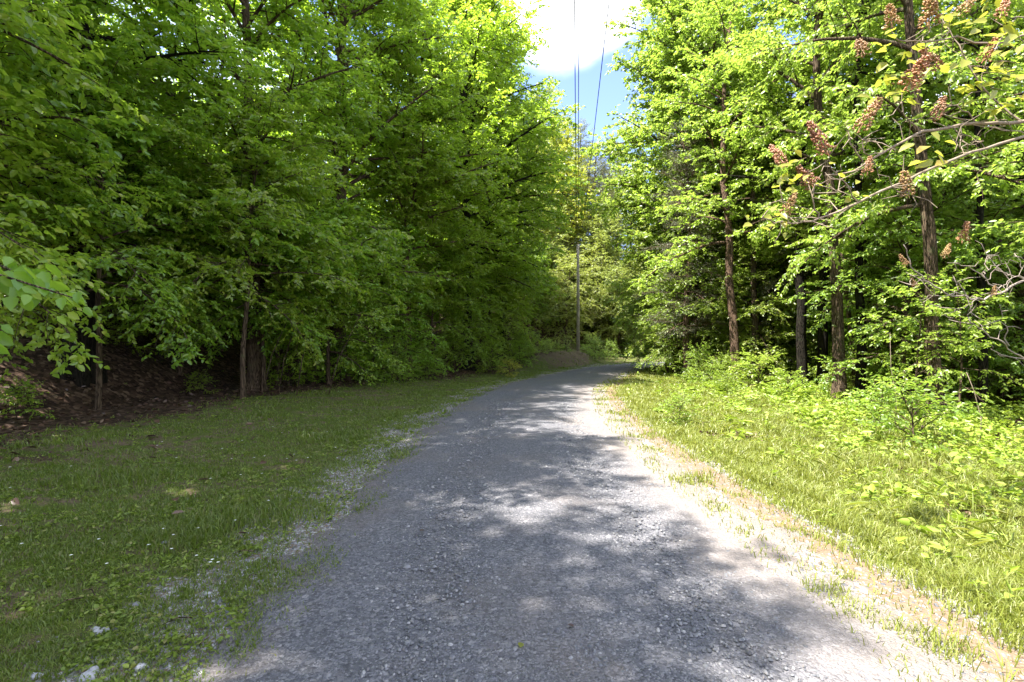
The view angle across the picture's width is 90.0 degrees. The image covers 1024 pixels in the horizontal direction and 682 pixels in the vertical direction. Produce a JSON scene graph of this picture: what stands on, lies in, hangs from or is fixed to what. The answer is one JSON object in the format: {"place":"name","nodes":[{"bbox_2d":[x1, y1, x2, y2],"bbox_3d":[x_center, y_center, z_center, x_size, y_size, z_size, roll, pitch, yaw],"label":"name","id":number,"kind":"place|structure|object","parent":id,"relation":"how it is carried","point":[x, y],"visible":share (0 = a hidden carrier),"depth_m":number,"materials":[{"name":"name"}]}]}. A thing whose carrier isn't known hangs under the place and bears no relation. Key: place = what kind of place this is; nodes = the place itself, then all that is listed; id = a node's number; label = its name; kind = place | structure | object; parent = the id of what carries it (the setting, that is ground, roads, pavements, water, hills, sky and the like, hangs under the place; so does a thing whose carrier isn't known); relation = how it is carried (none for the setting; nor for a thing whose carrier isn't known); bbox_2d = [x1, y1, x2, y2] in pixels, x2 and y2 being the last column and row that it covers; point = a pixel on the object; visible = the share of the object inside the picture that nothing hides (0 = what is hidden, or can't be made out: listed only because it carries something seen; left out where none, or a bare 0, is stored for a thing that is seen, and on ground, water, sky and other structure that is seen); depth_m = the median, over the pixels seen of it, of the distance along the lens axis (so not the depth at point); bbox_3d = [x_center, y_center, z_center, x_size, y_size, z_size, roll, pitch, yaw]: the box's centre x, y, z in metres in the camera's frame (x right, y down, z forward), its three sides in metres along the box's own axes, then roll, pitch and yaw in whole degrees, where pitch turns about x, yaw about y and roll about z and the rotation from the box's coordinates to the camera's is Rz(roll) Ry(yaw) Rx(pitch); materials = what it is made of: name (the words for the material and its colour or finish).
{"place":"outdoors","nodes":[
{"label":"outdoors","id":0,"kind":"place"},
{"bbox_2d":[0,350,647,681],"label":"mown grass","id":1,"kind":"structure","parent":0,"point":[212,524],"depth_m":4.59,"materials":[{"name":"green plant"}]},
{"bbox_2d":[0,249,1023,681],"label":"ground","id":2,"kind":"structure","parent":0,"point":[74,397],"depth_m":7.09,"materials":[{"name":"beige soil"}]},
{"bbox_2d":[0,373,55,419],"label":"shrub","id":3,"kind":"object","parent":2,"relation":"on","point":[16,402],"visible":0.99,"depth_m":9.17,"materials":[{"name":"green plant"}]},
{"bbox_2d":[0,256,92,353],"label":"broadleaf tree","id":4,"kind":"object","parent":2,"relation":"on","point":[16,281],"visible":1,"depth_m":3.16,"materials":[{"name":"green plant"}]},
{"bbox_2d":[0,0,148,180],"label":"broadleaf tree","id":5,"kind":"object","parent":2,"relation":"on","point":[21,26],"visible":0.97,"depth_m":6.93,"materials":[{"name":"green plant"}]},
{"bbox_2d":[0,0,170,377],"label":"understory tree","id":6,"kind":"object","parent":2,"relation":"on","point":[48,256],"visible":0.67,"depth_m":7.94,"materials":[{"name":"green plant"}]},
{"bbox_2d":[1,54,175,331],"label":"understory tree","id":7,"kind":"object","parent":2,"relation":"on","point":[147,243],"visible":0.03,"depth_m":11.32,"materials":[{"name":"green plant"}]},
{"bbox_2d":[0,0,178,257],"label":"broadleaf tree","id":8,"kind":"object","parent":2,"relation":"on","point":[103,141],"visible":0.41,"depth_m":8.50,"materials":[{"name":"green plant"}]},
{"bbox_2d":[95,310,157,360],"bbox_3d":[-9.958,-0.099,13.195,1.705,1.363,1.421,0,0,-1],"label":"shrub","id":9,"kind":"object","parent":2,"relation":"on","point":[109,324],"visible":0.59,"depth_m":13.18,"materials":[{"name":"green plant"}]},
{"bbox_2d":[0,13,276,409],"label":"understory tree","id":10,"kind":"object","parent":2,"relation":"on","point":[168,293],"visible":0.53,"depth_m":10.07,"materials":[{"name":"green plant"}]},
{"bbox_2d":[0,0,296,387],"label":"broadleaf tree","id":11,"kind":"object","parent":2,"relation":"on","point":[79,378],"visible":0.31,"depth_m":10.87,"materials":[{"name":"green plant"}]},
{"bbox_2d":[40,102,293,375],"bbox_3d":[-9.205,-2.787,13.819,5.870,8.266,6.762,0,0,15],"label":"understory tree","id":12,"kind":"object","parent":2,"relation":"on","point":[180,369],"visible":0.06,"depth_m":13.19,"materials":[{"name":"green plant"}]},
{"bbox_2d":[18,0,399,390],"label":"broadleaf tree","id":13,"kind":"object","parent":2,"relation":"on","point":[245,12],"visible":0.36,"depth_m":13.46,"materials":[{"name":"green plant"}]},
{"bbox_2d":[65,63,369,398],"bbox_3d":[-6.664,-2.482,12.995,6.179,8.701,7.118,0,0,6],"label":"understory tree","id":14,"kind":"object","parent":2,"relation":"on","point":[208,267],"visible":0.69,"depth_m":12.17,"materials":[{"name":"green plant"}]},
{"bbox_2d":[116,133,381,390],"bbox_3d":[-7.015,-2.089,14.040,5.561,7.831,6.406,0,0,17],"label":"understory tree","id":15,"kind":"object","parent":2,"relation":"on","point":[288,253],"visible":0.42,"depth_m":13.40,"materials":[{"name":"green plant"}]},
{"bbox_2d":[140,130,379,385],"bbox_3d":[-7.709,-2.466,15.945,7.118,8.701,6.179,0,0,-25],"label":"understory tree","id":16,"kind":"object","parent":2,"relation":"on","point":[349,270],"visible":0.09,"depth_m":15.03,"materials":[{"name":"green plant"}]},
{"bbox_2d":[0,358,522,681],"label":"clover","id":17,"kind":"object","parent":2,"relation":"on","point":[168,638],"depth_m":3.62,"materials":[{"name":"green plant"}]},
{"bbox_2d":[267,333,322,386],"bbox_3d":[-7.162,0.655,16.429,2.457,2.243,2.108,0,0,5],"label":"shrub","id":18,"kind":"object","parent":2,"relation":"on","point":[285,347],"visible":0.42,"depth_m":16.36,"materials":[{"name":"green plant"}]},
{"bbox_2d":[197,129,399,375],"bbox_3d":[-8.064,-3.043,18.972,7.830,9.572,6.797,0,0,-43],"label":"understory tree","id":19,"kind":"object","parent":2,"relation":"on","point":[306,199],"visible":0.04,"depth_m":18.30,"materials":[{"name":"green plant"}]},
{"bbox_2d":[306,330,369,382],"bbox_3d":[-6.026,0.676,17.707,2.019,2.148,2.353,0,0,34],"label":"shrub","id":20,"kind":"object","parent":2,"relation":"on","point":[337,350],"visible":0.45,"depth_m":17.60,"materials":[{"name":"green plant"}]},
{"bbox_2d":[260,163,420,386],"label":"understory tree","id":21,"kind":"object","parent":2,"relation":"on","point":[350,314],"visible":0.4,"depth_m":16.27,"materials":[{"name":"green plant"}]},
{"bbox_2d":[203,0,484,380],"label":"broadleaf tree","id":22,"kind":"object","parent":2,"relation":"on","point":[345,16],"visible":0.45,"depth_m":17.95,"materials":[{"name":"green plant"}]},
{"bbox_2d":[347,337,405,385],"bbox_3d":[-4.704,0.800,17.432,1.759,1.872,2.050,0,0,-43],"label":"shrub","id":23,"kind":"object","parent":2,"relation":"on","point":[373,373],"visible":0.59,"depth_m":17.28,"materials":[{"name":"green plant"}]},
{"bbox_2d":[353,328,421,382],"bbox_3d":[-4.264,0.664,18.263,2.256,2.400,2.629,0,0,-45],"label":"shrub","id":24,"kind":"object","parent":2,"relation":"on","point":[396,367],"visible":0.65,"depth_m":18.23,"materials":[{"name":"green plant"}]},
{"bbox_2d":[329,206,454,380],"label":"understory tree","id":25,"kind":"object","parent":2,"relation":"on","point":[413,331],"visible":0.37,"depth_m":19.48,"materials":[{"name":"green plant"}]},
{"bbox_2d":[318,0,521,375],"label":"broadleaf tree","id":26,"kind":"object","parent":2,"relation":"on","point":[451,180],"visible":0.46,"depth_m":20.26,"materials":[{"name":"green plant"}]},
{"bbox_2d":[368,218,506,372],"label":"understory tree","id":27,"kind":"object","parent":2,"relation":"on","point":[460,297],"visible":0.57,"depth_m":22.48,"materials":[{"name":"green plant"}]},
{"bbox_2d":[327,0,585,370],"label":"broadleaf tree","id":28,"kind":"object","parent":2,"relation":"on","point":[483,12],"visible":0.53,"depth_m":25.18,"materials":[{"name":"green plant"}]},
{"bbox_2d":[413,239,506,371],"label":"understory tree","id":29,"kind":"object","parent":2,"relation":"on","point":[453,358],"visible":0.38,"depth_m":24.60,"materials":[{"name":"green plant"}]},
{"bbox_2d":[441,244,527,362],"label":"understory tree","id":30,"kind":"object","parent":2,"relation":"on","point":[498,324],"visible":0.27,"depth_m":28.18,"materials":[{"name":"green plant"}]},
{"bbox_2d":[468,336,508,373],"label":"shrub","id":31,"kind":"object","parent":2,"relation":"on","point":[492,359],"visible":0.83,"depth_m":24.89,"materials":[{"name":"green plant"}]},
{"bbox_2d":[472,268,542,352],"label":"understory tree","id":32,"kind":"object","parent":2,"relation":"on","point":[518,318],"visible":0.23,"depth_m":31.84,"materials":[{"name":"green plant"}]},
{"bbox_2d":[417,0,599,358],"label":"broadleaf tree","id":33,"kind":"object","parent":2,"relation":"on","point":[506,281],"visible":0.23,"depth_m":28.81,"materials":[{"name":"green plant"}]},
{"bbox_2d":[430,38,588,353],"bbox_3d":[-1.074,-9.829,34.186,12.472,22.237,10.898,0,0,-26],"label":"broadleaf tree","id":34,"kind":"object","parent":2,"relation":"on","point":[536,252],"visible":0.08,"depth_m":33.18,"materials":[{"name":"green plant"}]},
{"bbox_2d":[0,302,1023,549],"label":"leaf litter","id":35,"kind":"object","parent":2,"relation":"on","point":[260,392],"visible":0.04,"depth_m":10.72,"materials":[{"name":"brown plant"}]},
{"bbox_2d":[508,240,560,327],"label":"understory tree","id":36,"kind":"object","parent":2,"relation":"on","point":[537,302],"visible":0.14,"depth_m":44.66,"materials":[{"name":"green plant"}]},
{"bbox_2d":[516,178,574,321],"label":"distant tree","id":37,"kind":"object","parent":2,"relation":"on","point":[553,233],"visible":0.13,"depth_m":47.77,"materials":[{"name":"green plant"}]},
{"bbox_2d":[518,80,591,246],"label":"broadleaf tree","id":38,"kind":"object","parent":2,"relation":"on","point":[562,115],"visible":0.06,"depth_m":59.99,"materials":[{"name":"green plant"}]},
{"bbox_2d":[526,116,609,299],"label":"broadleaf tree","id":39,"kind":"object","parent":2,"relation":"on","point":[566,144],"visible":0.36,"depth_m":51.31,"materials":[{"name":"green plant"}]},
{"bbox_2d":[528,247,608,349],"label":"understory tree","id":40,"kind":"object","parent":2,"relation":"on","point":[573,294],"visible":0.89,"depth_m":43.71,"materials":[{"name":"green plant"}]},
{"bbox_2d":[576,243,579,350],"bbox_3d":[4.912,-2.992,38.009,0.292,8.650,0.259,0,0,-35],"label":"utility pole","id":41,"kind":"object","parent":2,"relation":"on","point":[578,318],"visible":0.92,"depth_m":37.91,"materials":[{"name":"brown wood"}]},
{"bbox_2d":[568,116,616,249],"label":"pine tree","id":42,"kind":"object","parent":2,"relation":"on","point":[582,130],"visible":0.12,"depth_m":65.70,"materials":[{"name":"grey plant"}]},
{"bbox_2d":[563,191,631,339],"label":"distant tree","id":43,"kind":"object","parent":2,"relation":"on","point":[604,235],"visible":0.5,"depth_m":48.48,"materials":[{"name":"green plant"}]},
{"bbox_2d":[559,243,636,347],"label":"understory tree","id":44,"kind":"object","parent":2,"relation":"on","point":[603,312],"visible":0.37,"depth_m":47.20,"materials":[{"name":"green plant"}]},
{"bbox_2d":[575,143,622,265],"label":"pine tree","id":45,"kind":"object","parent":2,"relation":"on","point":[593,175],"visible":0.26,"depth_m":55.80,"materials":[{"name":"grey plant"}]},
{"bbox_2d":[568,258,639,345],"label":"understory tree","id":46,"kind":"object","parent":2,"relation":"on","point":[593,327],"visible":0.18,"depth_m":47.68,"materials":[{"name":"green plant"}]},
{"bbox_2d":[588,135,636,258],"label":"pine tree","id":47,"kind":"object","parent":2,"relation":"on","point":[608,173],"visible":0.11,"depth_m":59.80,"materials":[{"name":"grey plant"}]},
{"bbox_2d":[583,262,644,355],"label":"understory tree","id":48,"kind":"object","parent":2,"relation":"on","point":[621,273],"visible":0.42,"depth_m":45.90,"materials":[{"name":"green plant"}]},
{"bbox_2d":[607,227,712,369],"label":"understory tree","id":49,"kind":"object","parent":2,"relation":"on","point":[637,347],"visible":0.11,"depth_m":29.51,"materials":[{"name":"green plant"}]},
{"bbox_2d":[594,219,728,372],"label":"understory tree","id":50,"kind":"object","parent":2,"relation":"on","point":[639,304],"visible":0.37,"depth_m":26.25,"materials":[{"name":"green plant"}]},
{"bbox_2d":[655,388,703,426],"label":"shrub","id":51,"kind":"object","parent":2,"relation":"on","point":[680,407],"visible":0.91,"depth_m":10.39,"materials":[{"name":"green plant"}]},
{"bbox_2d":[571,1,792,372],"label":"broadleaf tree","id":52,"kind":"object","parent":2,"relation":"on","point":[625,134],"visible":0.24,"depth_m":26.65,"materials":[{"name":"green plant"}]},
{"bbox_2d":[631,118,750,377],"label":"cedar tree","id":53,"kind":"object","parent":2,"relation":"on","point":[689,230],"visible":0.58,"depth_m":22.13,"materials":[{"name":"green plant"}]},
{"bbox_2d":[667,341,723,382],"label":"shrub","id":54,"kind":"object","parent":2,"relation":"on","point":[696,354],"visible":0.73,"depth_m":20.32,"materials":[{"name":"green plant"}]},
{"bbox_2d":[629,220,766,375],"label":"understory tree","id":55,"kind":"object","parent":2,"relation":"on","point":[719,260],"visible":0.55,"depth_m":22.63,"materials":[{"name":"green plant"}]},
{"bbox_2d":[620,0,818,374],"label":"broadleaf tree","id":56,"kind":"object","parent":2,"relation":"on","point":[684,31],"visible":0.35,"depth_m":23.55,"materials":[{"name":"green plant"}]},
{"bbox_2d":[626,0,827,379],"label":"broadleaf tree","id":57,"kind":"object","parent":2,"relation":"on","point":[724,114],"visible":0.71,"depth_m":19.89,"materials":[{"name":"green plant"}]},
{"bbox_2d":[676,195,809,366],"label":"understory tree","id":58,"kind":"object","parent":2,"relation":"on","point":[761,319],"visible":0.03,"depth_m":23.85,"materials":[{"name":"green plant"}]},
{"bbox_2d":[689,2,824,380],"bbox_3d":[10.165,-7.054,20.944,5.678,18.364,5.301,0,0,-24],"label":"broadleaf tree","id":59,"kind":"object","parent":2,"relation":"on","point":[755,320],"visible":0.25,"depth_m":20.61,"materials":[{"name":"green plant"}]},
{"bbox_2d":[698,201,819,373],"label":"understory tree","id":60,"kind":"object","parent":2,"relation":"on","point":[763,280],"visible":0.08,"depth_m":21.91,"materials":[{"name":"green plant"}]},
{"bbox_2d":[726,346,791,388],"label":"shrub","id":61,"kind":"object","parent":2,"relation":"on","point":[753,367],"visible":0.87,"depth_m":17.30,"materials":[{"name":"green plant"}]},
{"bbox_2d":[689,219,831,383],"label":"understory tree","id":62,"kind":"object","parent":2,"relation":"on","point":[748,311],"visible":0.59,"depth_m":20.37,"materials":[{"name":"green plant"}]},
{"bbox_2d":[710,70,832,380],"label":"broadleaf tree","id":63,"kind":"object","parent":2,"relation":"on","point":[766,159],"visible":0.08,"depth_m":21.50,"materials":[{"name":"green plant"}]},
{"bbox_2d":[763,365,818,399],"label":"shrub","id":64,"kind":"object","parent":2,"relation":"on","point":[791,383],"visible":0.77,"depth_m":14.46,"materials":[{"name":"green plant"}]},
{"bbox_2d":[698,0,906,387],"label":"broadleaf tree","id":65,"kind":"object","parent":2,"relation":"on","point":[801,348],"visible":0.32,"depth_m":18.15,"materials":[{"name":"green plant"}]},
{"bbox_2d":[740,52,878,384],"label":"cedar tree","id":66,"kind":"object","parent":2,"relation":"on","point":[791,95],"visible":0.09,"depth_m":20.60,"materials":[{"name":"green plant"}]},
{"bbox_2d":[698,0,944,398],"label":"broadleaf tree","id":67,"kind":"object","parent":2,"relation":"on","point":[838,346],"visible":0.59,"depth_m":14.42,"materials":[{"name":"green plant"}]},
{"bbox_2d":[709,0,933,390],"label":"broadleaf tree","id":68,"kind":"object","parent":2,"relation":"on","point":[822,340],"visible":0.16,"depth_m":18.41,"materials":[{"name":"green plant"}]},
{"bbox_2d":[625,364,1023,609],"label":"weeds","id":69,"kind":"object","parent":2,"relation":"on","point":[1001,411],"visible":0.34,"depth_m":8.51,"materials":[{"name":"green plant"}]},
{"bbox_2d":[775,234,898,384],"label":"understory tree","id":70,"kind":"object","parent":2,"relation":"on","point":[813,336],"visible":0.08,"depth_m":20.11,"materials":[{"name":"green plant"}]},
{"bbox_2d":[768,223,912,378],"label":"understory tree","id":71,"kind":"object","parent":2,"relation":"on","point":[786,313],"visible":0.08,"depth_m":19.88,"materials":[{"name":"green plant"}]},
{"bbox_2d":[769,5,915,391],"bbox_3d":[10.225,-4.317,16.190,3.928,12.882,4.358,-1,-3,-14],"label":"broadleaf tree","id":72,"kind":"object","parent":2,"relation":"on","point":[844,189],"visible":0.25,"depth_m":15.90,"materials":[{"name":"green plant"}]},
{"bbox_2d":[744,0,962,402],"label":"forest tree","id":73,"kind":"object","parent":2,"relation":"on","point":[859,299],"visible":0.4,"depth_m":14.57,"materials":[{"name":"green plant"}]},
{"bbox_2d":[768,0,960,391],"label":"broadleaf tree","id":74,"kind":"object","parent":2,"relation":"on","point":[835,142],"visible":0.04,"depth_m":17.53,"materials":[{"name":"green plant"}]},
{"bbox_2d":[737,0,1023,419],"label":"broadleaf tree","id":75,"kind":"object","parent":2,"relation":"on","point":[927,218],"visible":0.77,"depth_m":11.29,"materials":[{"name":"green plant"}]},
{"bbox_2d":[837,374,924,434],"bbox_3d":[7.060,1.338,9.860,1.421,1.363,1.705,0,0,0],"label":"shrub","id":76,"kind":"object","parent":2,"relation":"on","point":[881,397],"visible":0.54,"depth_m":9.75,"materials":[{"name":"green plant"}]},
{"bbox_2d":[743,0,1023,242],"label":"seed tree","id":77,"kind":"object","parent":2,"relation":"on","point":[919,71],"visible":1,"depth_m":4.90,"materials":[{"name":"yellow plant"}]},
{"bbox_2d":[796,227,976,385],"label":"understory tree","id":78,"kind":"object","parent":2,"relation":"on","point":[813,311],"visible":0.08,"depth_m":18.25,"materials":[{"name":"green plant"}]},
{"bbox_2d":[777,113,1023,403],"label":"understory tree","id":79,"kind":"object","parent":2,"relation":"on","point":[967,252],"visible":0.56,"depth_m":13.22,"materials":[{"name":"green plant"}]},
{"bbox_2d":[813,198,1016,394],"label":"understory tree","id":80,"kind":"object","parent":2,"relation":"on","point":[910,362],"visible":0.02,"depth_m":17.30,"materials":[{"name":"green plant"}]},
{"bbox_2d":[811,173,1019,395],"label":"understory tree","id":81,"kind":"object","parent":2,"relation":"on","point":[881,297],"visible":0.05,"depth_m":16.46,"materials":[{"name":"green plant"}]},
{"bbox_2d":[874,306,957,405],"bbox_3d":[10.327,0.490,13.143,1.716,3.096,1.889,0,0,32],"label":"shrub","id":82,"kind":"object","parent":2,"relation":"on","point":[899,357],"visible":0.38,"depth_m":13.08,"materials":[{"name":"green plant"}]},
{"bbox_2d":[852,367,985,454],"bbox_3d":[6.591,1.264,8.398,1.777,1.704,2.131,0,0,34],"label":"shrub","id":83,"kind":"object","parent":2,"relation":"on","point":[889,424],"visible":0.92,"depth_m":8.36,"materials":[{"name":"green plant"}]},
{"bbox_2d":[848,261,989,415],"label":"sapling","id":84,"kind":"object","parent":2,"relation":"on","point":[917,365],"visible":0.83,"depth_m":11.01,"materials":[{"name":"green plant"}]},
{"bbox_2d":[825,0,1023,407],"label":"broadleaf tree","id":85,"kind":"object","parent":2,"relation":"on","point":[1011,206],"visible":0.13,"depth_m":14.15,"materials":[{"name":"green plant"}]},
{"bbox_2d":[829,0,1022,395],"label":"broadleaf tree","id":86,"kind":"object","parent":2,"relation":"on","point":[873,67],"visible":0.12,"depth_m":15.10,"materials":[{"name":"green plant"}]},
{"bbox_2d":[839,0,1021,400],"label":"broadleaf tree","id":87,"kind":"object","parent":2,"relation":"on","point":[982,137],"visible":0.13,"depth_m":14.01,"materials":[{"name":"green plant"}]},
{"bbox_2d":[844,3,1023,402],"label":"broadleaf tree","id":88,"kind":"object","parent":2,"relation":"on","point":[933,101],"visible":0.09,"depth_m":14.24,"materials":[{"name":"green plant"}]},
{"bbox_2d":[847,144,1023,394],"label":"understory tree","id":89,"kind":"object","parent":2,"relation":"on","point":[956,187],"visible":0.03,"depth_m":16.11,"materials":[{"name":"green plant"}]},
{"bbox_2d":[860,0,1023,412],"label":"broadleaf tree","id":90,"kind":"object","parent":2,"relation":"on","point":[981,281],"visible":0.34,"depth_m":12.40,"materials":[{"name":"green plant"}]},
{"bbox_2d":[879,0,1023,404],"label":"forest tree","id":91,"kind":"object","parent":2,"relation":"on","point":[985,144],"visible":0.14,"depth_m":13.75,"materials":[{"name":"green plant"}]},
{"bbox_2d":[895,264,1023,420],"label":"sapling","id":92,"kind":"object","parent":2,"relation":"on","point":[974,347],"visible":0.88,"depth_m":10.40,"materials":[{"name":"green plant"}]},
{"bbox_2d":[898,221,1023,365],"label":"dead tree","id":93,"kind":"object","parent":2,"relation":"on","point":[966,227],"visible":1,"depth_m":5.47,"materials":[{"name":"grey wood"}]},
{"bbox_2d":[908,211,1023,403],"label":"understory tree","id":94,"kind":"object","parent":2,"relation":"on","point":[1018,245],"visible":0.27,"depth_m":13.24,"materials":[{"name":"green plant"}]},
{"bbox_2d":[918,269,1023,389],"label":"understory tree","id":95,"kind":"object","parent":2,"relation":"on","point":[988,330],"visible":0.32,"depth_m":13.12,"materials":[{"name":"green plant"}]},
{"bbox_2d":[927,0,1023,403],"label":"broadleaf tree","id":96,"kind":"object","parent":2,"relation":"on","point":[999,393],"visible":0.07,"depth_m":15.69,"materials":[{"name":"green plant"}]},
{"bbox_2d":[983,104,1023,252],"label":"understory tree","id":97,"kind":"object","parent":2,"relation":"on","point":[1010,234],"visible":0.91,"depth_m":9.02,"materials":[{"name":"green plant"}]},
{"bbox_2d":[36,362,1023,681],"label":"gravel road","id":98,"kind":"structure","parent":0,"point":[523,546],"depth_m":3.42,"materials":[{"name":"grey gravel"}]},
{"bbox_2d":[53,0,1022,255],"label":"sky","id":99,"kind":"structure","parent":0,"point":[558,61],"materials":[{"name":"white"}]},
{"bbox_2d":[591,363,1023,681],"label":"sunny grass","id":100,"kind":"structure","parent":0,"point":[813,488],"depth_m":5.34,"materials":[{"name":"green plant"}]},
{"bbox_2d":[640,371,1023,575],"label":"grass","id":101,"kind":"structure","parent":0,"point":[1006,544],"depth_m":6.47,"materials":[{"name":"green plant"}]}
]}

